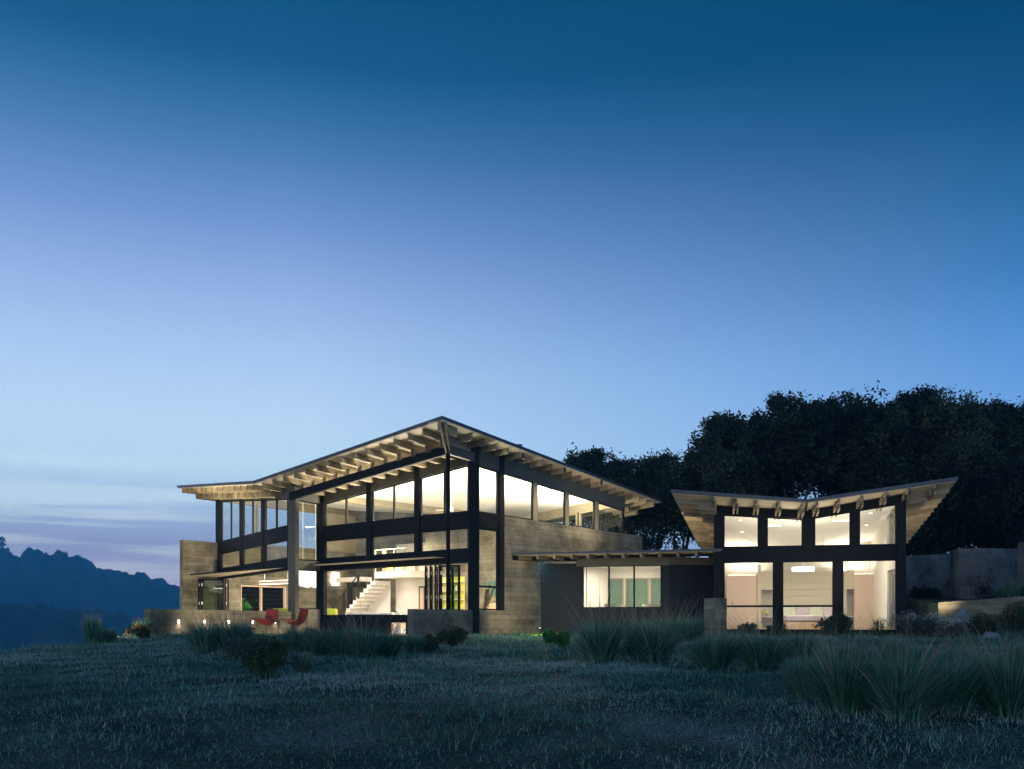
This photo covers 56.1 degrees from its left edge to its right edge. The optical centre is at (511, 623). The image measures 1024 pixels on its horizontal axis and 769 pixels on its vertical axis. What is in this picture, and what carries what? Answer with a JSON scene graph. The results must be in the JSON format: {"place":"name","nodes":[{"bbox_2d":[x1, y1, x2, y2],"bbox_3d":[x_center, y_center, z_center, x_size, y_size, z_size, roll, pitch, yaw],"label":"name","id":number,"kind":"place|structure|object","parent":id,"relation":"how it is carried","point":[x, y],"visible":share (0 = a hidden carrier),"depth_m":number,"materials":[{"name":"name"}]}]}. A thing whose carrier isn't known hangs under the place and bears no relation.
{"place":"outdoors","nodes":[
{"label":"outdoors","id":0,"kind":"place"},
{"bbox_2d":[0,602,143,652],"bbox_3d":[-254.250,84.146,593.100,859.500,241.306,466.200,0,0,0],"label":"wooded slope","id":1,"kind":"structure","parent":0,"point":[24,624],"depth_m":702.09,"materials":[{"name":"plant"}]},
{"bbox_2d":[0,547,269,617],"bbox_3d":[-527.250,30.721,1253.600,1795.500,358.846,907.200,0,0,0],"label":"wooded hills","id":2,"kind":"structure","parent":0,"point":[31,578],"depth_m":1415.57,"materials":[{"name":"plant"}]},
{"bbox_2d":[51,549,69,569],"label":"ridge tree","id":3,"kind":"object","parent":2,"relation":"on","point":[63,563],"visible":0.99,"depth_m":1479.14,"materials":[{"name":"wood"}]},
{"bbox_2d":[347,582,369,612],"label":"hall doorway","id":4,"kind":"structure","parent":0,"point":[351,591],"depth_m":50.19,"materials":[{"name":"black metal"}]},
{"bbox_2d":[336,569,374,582],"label":"bridge landing","id":5,"kind":"object","parent":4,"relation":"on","point":[350,579],"visible":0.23,"depth_m":48.96,"materials":[{"name":"white paint"}]},
{"bbox_2d":[345,581,388,614],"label":"staircase","id":6,"kind":"structure","parent":0,"point":[371,592],"depth_m":46.60,"materials":[{"name":"white paint"}]},
{"bbox_2d":[331,569,373,614],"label":"stair railing","id":7,"kind":"object","parent":6,"relation":"attached to","point":[344,593],"visible":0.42,"depth_m":46.61,"materials":[{"name":"black metal"}]},
{"bbox_2d":[416,633,443,651],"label":"shrub","id":8,"kind":"object","parent":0,"point":[433,643],"visible":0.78,"depth_m":21.10,"materials":[{"name":"green plant"}]},
{"bbox_2d":[0,573,1023,768],"bbox_3d":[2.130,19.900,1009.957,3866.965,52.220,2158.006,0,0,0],"label":"ground","id":9,"kind":"structure","parent":0,"point":[228,760],"depth_m":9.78,"materials":[{"name":"plant"}]},
{"bbox_2d":[75,600,104,644],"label":"grass tussock","id":10,"kind":"object","parent":9,"relation":"on","point":[92,631],"depth_m":25.18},
{"bbox_2d":[100,627,121,642],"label":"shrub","id":11,"kind":"object","parent":9,"relation":"on","point":[109,636],"depth_m":25.75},
{"bbox_2d":[122,621,156,638],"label":"gold flowers","id":12,"kind":"object","parent":9,"relation":"on","point":[141,631],"visible":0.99,"depth_m":28.49,"materials":[{"name":"green plant"}]},
{"bbox_2d":[171,598,243,653],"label":"grass tussock","id":13,"kind":"object","parent":9,"relation":"on","point":[200,638],"depth_m":19.97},
{"bbox_2d":[144,609,291,634],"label":"garden wall","id":14,"kind":"structure","parent":9,"relation":"on","point":[166,620],"depth_m":32.36,"materials":[{"name":"concrete"}]},
{"bbox_2d":[190,598,269,652],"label":"grass tussock","id":15,"kind":"object","parent":9,"relation":"on","point":[232,632],"depth_m":20.09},
{"bbox_2d":[221,636,258,658],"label":"lavender shrub","id":16,"kind":"object","parent":9,"relation":"on","point":[233,646],"visible":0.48,"depth_m":18.82,"materials":[{"name":"grey plant"}]},
{"bbox_2d":[232,630,298,677],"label":"lavender shrub","id":17,"kind":"object","parent":9,"relation":"on","point":[262,653],"visible":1,"depth_m":14.93,"materials":[{"name":"green plant"}]},
{"bbox_2d":[271,620,316,652],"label":"grass tussock","id":18,"kind":"object","parent":9,"relation":"on","point":[291,637],"depth_m":20.71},
{"bbox_2d":[285,643,318,673],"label":"grass tussock","id":19,"kind":"object","parent":9,"relation":"on","point":[305,664],"depth_m":15.45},
{"bbox_2d":[289,613,340,656],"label":"grass tussock","id":20,"kind":"object","parent":9,"relation":"on","point":[314,640],"depth_m":19.70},
{"bbox_2d":[304,608,368,656],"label":"grass tussock","id":21,"kind":"object","parent":9,"relation":"on","point":[332,650],"depth_m":19.63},
{"bbox_2d":[328,600,410,658],"bbox_3d":[-3.065,0.049,19.361,1.988,1.357,2.069,0,0,42],"label":"grass tussock","id":22,"kind":"object","parent":9,"relation":"on","point":[362,642],"depth_m":19.01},
{"bbox_2d":[360,616,411,656],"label":"grass tussock","id":23,"kind":"object","parent":9,"relation":"on","point":[389,649],"depth_m":19.68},
{"bbox_2d":[399,632,428,653],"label":"grass tussock","id":24,"kind":"object","parent":9,"relation":"on","point":[415,645],"depth_m":20.53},
{"bbox_2d":[177,416,660,635],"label":"house","id":25,"kind":"structure","parent":9,"relation":"on","point":[387,491],"depth_m":37.46,"materials":[{"name":"concrete"}]},
{"bbox_2d":[241,585,285,610],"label":"sliding door","id":26,"kind":"structure","parent":25,"relation":"in","point":[260,587],"depth_m":47.84,"materials":[{"name":"brown wood"}]},
{"bbox_2d":[264,499,287,530],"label":"window","id":27,"kind":"structure","parent":25,"relation":"in","point":[276,500],"depth_m":39.08,"materials":[{"name":"paint"}]},
{"bbox_2d":[299,504,315,587],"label":"wall","id":28,"kind":"structure","parent":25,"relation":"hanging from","point":[307,579],"depth_m":42.05,"materials":[{"name":"white paint"}]},
{"bbox_2d":[325,492,365,526],"bbox_3d":[-6.485,-4.444,37.546,2.593,1.168,0.080,0,0,41],"label":"window","id":29,"kind":"structure","parent":25,"relation":"in","point":[346,499],"depth_m":37.53,"materials":[{"name":"paint"}]},
{"bbox_2d":[372,480,413,521],"bbox_3d":[-4.398,-4.558,35.722,2.391,1.395,0.080,0,0,41],"label":"window","id":30,"kind":"structure","parent":25,"relation":"in","point":[394,486],"depth_m":35.71,"materials":[{"name":"paint"}]},
{"bbox_2d":[374,542,428,578],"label":"mezzanine","id":31,"kind":"object","parent":25,"relation":"attached to","point":[406,572],"visible":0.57,"depth_m":45.25,"materials":[{"name":"white paint"}]},
{"bbox_2d":[420,465,467,516],"bbox_3d":[-2.393,-4.671,33.969,2.402,1.622,0.080,0,0,41],"label":"window","id":32,"kind":"structure","parent":25,"relation":"in","point":[421,479],"depth_m":33.98,"materials":[{"name":"paint"}]},
{"bbox_2d":[420,527,467,552],"bbox_3d":[-2.393,-2.950,33.969,2.402,0.760,0.080,0,0,41],"label":"window","id":33,"kind":"structure","parent":25,"relation":"in","point":[421,533],"depth_m":34.21,"materials":[{"name":"paint"}]},
{"bbox_2d":[440,565,453,609],"bbox_3d":[-2.322,-0.870,34.274,0.075,2.420,0.712,0,0,37],"label":"door leaf","id":34,"kind":"object","parent":25,"relation":"attached to","point":[452,587],"visible":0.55,"depth_m":34.49,"materials":[{"name":"paint"}]},
{"bbox_2d":[443,577,464,609],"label":"kitchen shelves","id":35,"kind":"object","parent":25,"relation":"on","point":[462,593],"visible":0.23,"depth_m":43.72,"materials":[{"name":"yellow wood"}]},
{"bbox_2d":[479,528,497,609],"bbox_3d":[-0.863,-1.905,33.776,0.080,2.850,1.159,0,0,37],"label":"window","id":36,"kind":"structure","parent":25,"relation":"in","point":[496,531],"depth_m":34.17,"materials":[{"name":"paint"}]},
{"bbox_2d":[436,625,468,646],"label":"shrub","id":37,"kind":"object","parent":9,"relation":"on","point":[458,635],"visible":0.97,"depth_m":22.80,"materials":[{"name":"green plant"}]},
{"bbox_2d":[0,627,1020,768],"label":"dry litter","id":38,"kind":"object","parent":9,"relation":"on","point":[436,693],"visible":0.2,"depth_m":12.64,"materials":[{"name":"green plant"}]},
{"bbox_2d":[0,627,1021,768],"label":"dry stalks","id":39,"kind":"object","parent":9,"relation":"on","point":[439,684],"visible":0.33,"depth_m":14.60,"materials":[{"name":"plant"}]},
{"bbox_2d":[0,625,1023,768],"bbox_3d":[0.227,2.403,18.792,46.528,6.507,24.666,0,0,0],"label":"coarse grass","id":40,"kind":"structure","parent":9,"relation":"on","point":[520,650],"depth_m":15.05,"materials":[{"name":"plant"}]},
{"bbox_2d":[540,628,578,646],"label":"shrub","id":41,"kind":"object","parent":9,"relation":"on","point":[549,636],"visible":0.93,"depth_m":23.18,"materials":[{"name":"green plant"}]},
{"bbox_2d":[562,442,620,527],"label":"oak tree","id":42,"kind":"object","parent":9,"relation":"on","point":[590,460],"visible":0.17,"depth_m":55.95,"materials":[{"name":"green plant"}]},
{"bbox_2d":[540,578,645,663],"bbox_3d":[1.632,-0.135,18.446,2.262,1.857,2.370,0,0,20],"label":"grass tussock","id":43,"kind":"object","parent":9,"relation":"on","point":[602,644],"depth_m":18.20,"materials":[{"name":"plant"}]},
{"bbox_2d":[511,548,721,633],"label":"link building","id":44,"kind":"structure","parent":9,"relation":"on","point":[682,575],"depth_m":35.83,"materials":[{"name":"concrete"}]},
{"bbox_2d":[582,565,661,607],"bbox_3d":[4.072,-1.370,35.585,2.938,1.600,0.110,0,0,12],"label":"window","id":45,"kind":"structure","parent":44,"relation":"in","point":[652,565],"depth_m":35.58,"materials":[{"name":"paint"}]},
{"bbox_2d":[588,451,655,534],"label":"oak tree","id":46,"kind":"object","parent":9,"relation":"on","point":[617,470],"visible":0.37,"depth_m":53.89,"materials":[{"name":"green plant"}]},
{"bbox_2d":[603,592,674,656],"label":"grass tussock","id":47,"kind":"object","parent":9,"relation":"on","point":[628,650],"depth_m":19.92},
{"bbox_2d":[615,447,686,549],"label":"oak tree","id":48,"kind":"object","parent":9,"relation":"on","point":[659,467],"visible":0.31,"depth_m":55.05,"materials":[{"name":"green plant"}]},
{"bbox_2d":[618,527,685,549],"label":"oak tree","id":49,"kind":"object","parent":9,"relation":"on","point":[649,541],"visible":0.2,"depth_m":59.18,"materials":[{"name":"green plant"}]},
{"bbox_2d":[622,597,696,662],"bbox_3d":[2.854,0.057,18.797,1.977,1.477,1.819,0,0,-25],"label":"grass tussock","id":50,"kind":"object","parent":9,"relation":"on","point":[656,644],"depth_m":18.62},
{"bbox_2d":[638,588,709,644],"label":"grass tussock","id":51,"kind":"object","parent":9,"relation":"on","point":[684,629],"depth_m":24.99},
{"bbox_2d":[646,466,704,548],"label":"oak tree","id":52,"kind":"object","parent":9,"relation":"on","point":[663,506],"visible":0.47,"depth_m":50.73,"materials":[{"name":"green plant"}]},
{"bbox_2d":[670,590,717,641],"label":"grass tussock","id":53,"kind":"object","parent":9,"relation":"on","point":[695,633],"depth_m":26.44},
{"bbox_2d":[674,608,745,670],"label":"grass tussock","id":54,"kind":"object","parent":9,"relation":"on","point":[709,653],"depth_m":16.70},
{"bbox_2d":[704,598,726,634],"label":"fin wall","id":55,"kind":"structure","parent":9,"relation":"on","point":[715,611],"depth_m":32.32,"materials":[{"name":"concrete"}]},
{"bbox_2d":[667,409,776,557],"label":"oak tree","id":56,"kind":"object","parent":9,"relation":"on","point":[724,462],"visible":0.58,"depth_m":48.33,"materials":[{"name":"green plant"}]},
{"bbox_2d":[701,612,764,658],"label":"grass tussock","id":57,"kind":"object","parent":9,"relation":"on","point":[736,641],"depth_m":19.44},
{"bbox_2d":[713,600,823,672],"bbox_3d":[4.437,0.203,16.609,1.908,1.365,1.915,0,0,0],"label":"grass tussock","id":58,"kind":"object","parent":9,"relation":"on","point":[753,653],"depth_m":16.25,"materials":[{"name":"plant"}]},
{"bbox_2d":[738,410,801,497],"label":"oak tree","id":59,"kind":"object","parent":9,"relation":"on","point":[779,493],"visible":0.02,"depth_m":51.06,"materials":[{"name":"green plant"}]},
{"bbox_2d":[766,613,822,659],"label":"grass tussock","id":60,"kind":"object","parent":9,"relation":"on","point":[801,645],"depth_m":19.09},
{"bbox_2d":[746,389,846,498],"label":"oak tree","id":61,"kind":"object","parent":9,"relation":"on","point":[794,451],"visible":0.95,"depth_m":47.09,"materials":[{"name":"green plant"}]},
{"bbox_2d":[764,622,852,698],"bbox_3d":[3.814,0.505,12.409,1.413,1.071,1.270,0,0,37],"label":"grass tussock","id":62,"kind":"object","parent":9,"relation":"on","point":[797,691],"depth_m":12.24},
{"bbox_2d":[671,477,957,634],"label":"bedroom pavilion","id":63,"kind":"structure","parent":9,"relation":"on","point":[808,532],"depth_m":33.33,"materials":[{"name":"metal"}]},
{"bbox_2d":[726,575,756,628],"bbox_3d":[9.475,-0.885,39.639,1.209,2.210,0.645,0,0,12],"label":"closet","id":64,"kind":"object","parent":63,"relation":"on","point":[741,589],"visible":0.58,"depth_m":39.35,"materials":[{"name":"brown wood"}]},
{"bbox_2d":[731,576,755,627],"bbox_3d":[9.500,-0.890,39.343,0.993,2.160,0.018,0,0,12],"label":"door","id":65,"kind":"structure","parent":64,"relation":"in","point":[743,588],"depth_m":39.33,"materials":[{"name":"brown wood"}]},
{"bbox_2d":[724,561,773,629],"bbox_3d":[8.268,-0.965,33.544,1.698,2.390,0.080,0,0,12],"label":"window","id":66,"kind":"structure","parent":63,"relation":"in","point":[772,561],"depth_m":33.47,"materials":[{"name":"paint"}]},
{"bbox_2d":[783,615,830,628],"bbox_3d":[11.821,-0.055,38.009,2.016,0.550,2.150,0,0,12],"label":"bed","id":67,"kind":"object","parent":63,"relation":"on","point":[790,619],"visible":0.46,"depth_m":37.05,"materials":[{"name":"fabric"}]},
{"bbox_2d":[783,569,831,616],"bbox_3d":[12.100,-0.991,39.125,2.687,2.422,0.050,0,0,12],"label":"headboard panel","id":68,"kind":"object","parent":63,"relation":"on","point":[818,583],"visible":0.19,"depth_m":39.10,"materials":[{"name":"wood"}]},
{"bbox_2d":[782,561,833,629],"bbox_3d":[10.204,-0.965,33.126,1.692,2.390,0.080,0,0,12],"label":"window","id":69,"kind":"structure","parent":63,"relation":"in","point":[832,605],"depth_m":33.07,"materials":[{"name":"paint"}]},
{"bbox_2d":[844,564,853,628],"bbox_3d":[13.589,-1.085,38.776,0.372,2.610,0.595,0,0,12],"label":"night cabinet","id":70,"kind":"object","parent":63,"relation":"on","point":[848,581],"visible":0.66,"depth_m":38.54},
{"bbox_2d":[852,574,873,628],"bbox_3d":[14.222,-0.885,38.619,0.932,2.210,0.635,0,0,12],"label":"closet","id":71,"kind":"object","parent":63,"relation":"on","point":[863,586],"visible":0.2,"depth_m":38.35,"materials":[{"name":"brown wood"}]},
{"bbox_2d":[855,574,873,627],"bbox_3d":[14.127,-0.890,38.344,0.821,2.160,0.018,0,0,12],"label":"door","id":72,"kind":"structure","parent":71,"relation":"in","point":[864,583],"depth_m":38.35,"materials":[{"name":"brown wood"}]},
{"bbox_2d":[889,569,894,629],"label":"window","id":73,"kind":"structure","parent":63,"relation":"in","point":[891,571],"depth_m":35.16,"materials":[{"name":"brown metal"}]},
{"bbox_2d":[806,389,856,497],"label":"oak tree","id":74,"kind":"object","parent":9,"relation":"on","point":[835,409],"visible":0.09,"depth_m":50.97,"materials":[{"name":"green plant"}]},
{"bbox_2d":[801,614,862,666],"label":"grass tussock","id":75,"kind":"object","parent":9,"relation":"on","point":[824,649],"depth_m":14.20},
{"bbox_2d":[812,611,852,636],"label":"round bush","id":76,"kind":"object","parent":9,"relation":"on","point":[842,623],"visible":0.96,"depth_m":29.60,"materials":[{"name":"green plant"}]},
{"bbox_2d":[764,605,916,714],"bbox_3d":[3.730,0.419,10.652,1.749,1.399,1.645,0,0,37],"label":"grass tussock","id":77,"kind":"object","parent":9,"relation":"on","point":[825,687],"depth_m":10.56,"materials":[{"name":"plant"}]},
{"bbox_2d":[817,380,927,496],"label":"oak tree","id":78,"kind":"object","parent":9,"relation":"on","point":[877,441],"visible":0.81,"depth_m":47.08,"materials":[{"name":"green plant"}]},
{"bbox_2d":[839,618,910,673],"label":"grass tussock","id":79,"kind":"object","parent":9,"relation":"on","point":[883,651],"depth_m":13.71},
{"bbox_2d":[868,618,889,637],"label":"seed head plant","id":80,"kind":"object","parent":9,"relation":"on","point":[876,625],"visible":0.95,"depth_m":29.37,"materials":[{"name":"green plant"}]},
{"bbox_2d":[873,637,917,659],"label":"grass tussock","id":81,"kind":"object","parent":9,"relation":"on","point":[894,644],"depth_m":19.14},
{"bbox_2d":[824,597,987,727],"bbox_3d":[4.199,0.369,10.394,1.834,1.383,1.777,0,0,31],"label":"grass tussock","id":82,"kind":"object","parent":9,"relation":"on","point":[905,692],"depth_m":10.14,"materials":[{"name":"plant"}]},
{"bbox_2d":[891,609,926,637],"bbox_3d":[12.099,0.008,29.316,1.218,0.900,1.122,0,0,0],"label":"yarrow mound","id":83,"kind":"object","parent":9,"relation":"on","point":[913,620],"visible":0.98,"depth_m":29.23,"materials":[{"name":"green plant"}]},
{"bbox_2d":[889,383,951,555],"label":"oak tree","id":84,"kind":"object","parent":9,"relation":"on","point":[913,398],"visible":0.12,"depth_m":49.05,"materials":[{"name":"green plant"}]},
{"bbox_2d":[883,623,957,670],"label":"grass tussock","id":85,"kind":"object","parent":9,"relation":"on","point":[913,652],"depth_m":15.77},
{"bbox_2d":[908,584,941,598],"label":"bank bush","id":86,"kind":"object","parent":9,"relation":"on","point":[923,593],"visible":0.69,"depth_m":38.35,"materials":[{"name":"green plant"}]},
{"bbox_2d":[912,610,948,637],"bbox_3d":[12.817,0.016,29.436,1.324,1.030,1.056,0,0,0],"label":"yarrow mound","id":87,"kind":"object","parent":9,"relation":"on","point":[930,623],"visible":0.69,"depth_m":29.29,"materials":[{"name":"green plant"}]},
{"bbox_2d":[889,452,983,555],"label":"oak tree","id":88,"kind":"object","parent":9,"relation":"on","point":[944,526],"visible":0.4,"depth_m":43.22,"materials":[{"name":"green plant"}]},
{"bbox_2d":[933,614,968,637],"bbox_3d":[13.041,0.091,28.466,0.968,0.742,0.954,0,0,0],"label":"yarrow mound","id":89,"kind":"object","parent":9,"relation":"on","point":[946,626],"visible":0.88,"depth_m":28.47,"materials":[{"name":"green plant"}]},
{"bbox_2d":[905,649,1004,713],"bbox_3d":[4.878,0.650,10.694,1.575,0.771,1.536,0,0,0],"label":"grass tussock","id":90,"kind":"object","parent":9,"relation":"on","point":[957,707],"depth_m":10.46,"materials":[{"name":"plant"}]},
{"bbox_2d":[905,384,1010,548],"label":"oak tree","id":91,"kind":"object","parent":9,"relation":"on","point":[969,449],"visible":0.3,"depth_m":46.53,"materials":[{"name":"green plant"}]},
{"bbox_2d":[921,617,1003,666],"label":"grass tussock","id":92,"kind":"object","parent":9,"relation":"on","point":[952,652],"depth_m":14.41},
{"bbox_2d":[934,607,1023,721],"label":"grass tussock","id":93,"kind":"object","parent":9,"relation":"on","point":[1007,698],"depth_m":10.36,"materials":[{"name":"plant"}]},
{"bbox_2d":[940,630,1018,675],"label":"grass tussock","id":94,"kind":"object","parent":9,"relation":"on","point":[987,660],"depth_m":12.97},
{"bbox_2d":[938,596,1023,623],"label":"planter wall","id":95,"kind":"structure","parent":9,"relation":"on","point":[972,608],"depth_m":32.80,"materials":[{"name":"concrete"}]},
{"bbox_2d":[940,447,1023,552],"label":"oak tree","id":96,"kind":"object","parent":9,"relation":"on","point":[998,521],"visible":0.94,"depth_m":41.96,"materials":[{"name":"green plant"}]},
{"bbox_2d":[964,612,1004,634],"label":"bank shrub","id":97,"kind":"object","parent":9,"relation":"on","point":[988,622],"visible":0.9,"depth_m":29.65,"materials":[{"name":"green plant"}]},
{"bbox_2d":[958,393,1023,548],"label":"oak tree","id":98,"kind":"object","parent":9,"relation":"on","point":[1000,410],"visible":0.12,"depth_m":47.85,"materials":[{"name":"green plant"}]},
{"bbox_2d":[982,631,1023,671],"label":"grass tussock","id":99,"kind":"object","parent":9,"relation":"on","point":[1017,655],"depth_m":14.83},
{"bbox_2d":[989,396,1023,469],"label":"oak tree","id":100,"kind":"object","parent":9,"relation":"on","point":[1018,431],"visible":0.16,"depth_m":46.78,"materials":[{"name":"green plant"}]},
{"bbox_2d":[990,598,1023,631],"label":"bank shrub","id":101,"kind":"object","parent":9,"relation":"on","point":[1013,617],"visible":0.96,"depth_m":30.25,"materials":[{"name":"green plant"}]},
{"bbox_2d":[992,577,1023,596],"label":"grass tussock","id":102,"kind":"object","parent":9,"relation":"on","point":[1014,589],"depth_m":34.33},
{"bbox_2d":[0,0,1023,595],"label":"sky","id":103,"kind":"structure","parent":0,"point":[241,240],"materials":[{"name":"blue"}]},
{"bbox_2d":[757,565,772,628],"bbox_3d":[10.437,-1.085,39.456,0.705,2.610,0.595,0,0,12],"label":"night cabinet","id":104,"kind":"object","parent":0,"point":[764,587],"visible":0.59,"depth_m":39.24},
{"bbox_2d":[893,595,979,619],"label":"bank","id":105,"kind":"structure","parent":0,"point":[921,606],"depth_m":36.38,"materials":[{"name":"soil"}]},
{"bbox_2d":[906,553,949,595],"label":"retaining wall","id":106,"kind":"structure","parent":105,"relation":"on","point":[931,571],"depth_m":41.73,"materials":[{"name":"concrete"}]},
{"bbox_2d":[950,548,1017,598],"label":"retaining wall","id":107,"kind":"structure","parent":105,"relation":"on","point":[970,566],"depth_m":36.98,"materials":[{"name":"concrete"}]},
{"bbox_2d":[1018,542,1023,593],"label":"retaining wall","id":108,"kind":"structure","parent":105,"relation":"on","point":[1021,562],"depth_m":34.89,"materials":[{"name":"concrete"}]},
{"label":"terrace","id":109,"kind":"structure","parent":0,"visible":0},
{"bbox_2d":[250,609,278,633],"bbox_3d":[-8.889,-0.090,34.628,0.742,0.920,0.882,0,0,22],"label":"sling chair","id":110,"kind":"object","parent":109,"relation":"on","point":[271,615],"visible":0.89,"depth_m":34.82,"materials":[{"name":"red fabric"}]},
{"bbox_2d":[278,608,308,633],"bbox_3d":[-7.789,-0.090,34.389,0.882,0.920,0.742,0,0,22],"label":"sling chair","id":111,"kind":"object","parent":109,"relation":"on","point":[302,617],"visible":0.85,"depth_m":34.23,"materials":[{"name":"red fabric"}]},
{"bbox_2d":[321,615,406,633],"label":"wall","id":112,"kind":"structure","parent":109,"relation":"on","point":[380,619],"depth_m":34.12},
{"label":"courtyard paving","id":113,"kind":"structure","parent":0,"visible":0},
{"bbox_2d":[242,587,282,610],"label":"courtyard screen","id":114,"kind":"object","parent":113,"relation":"on","point":[250,595],"visible":0.1,"depth_m":51.22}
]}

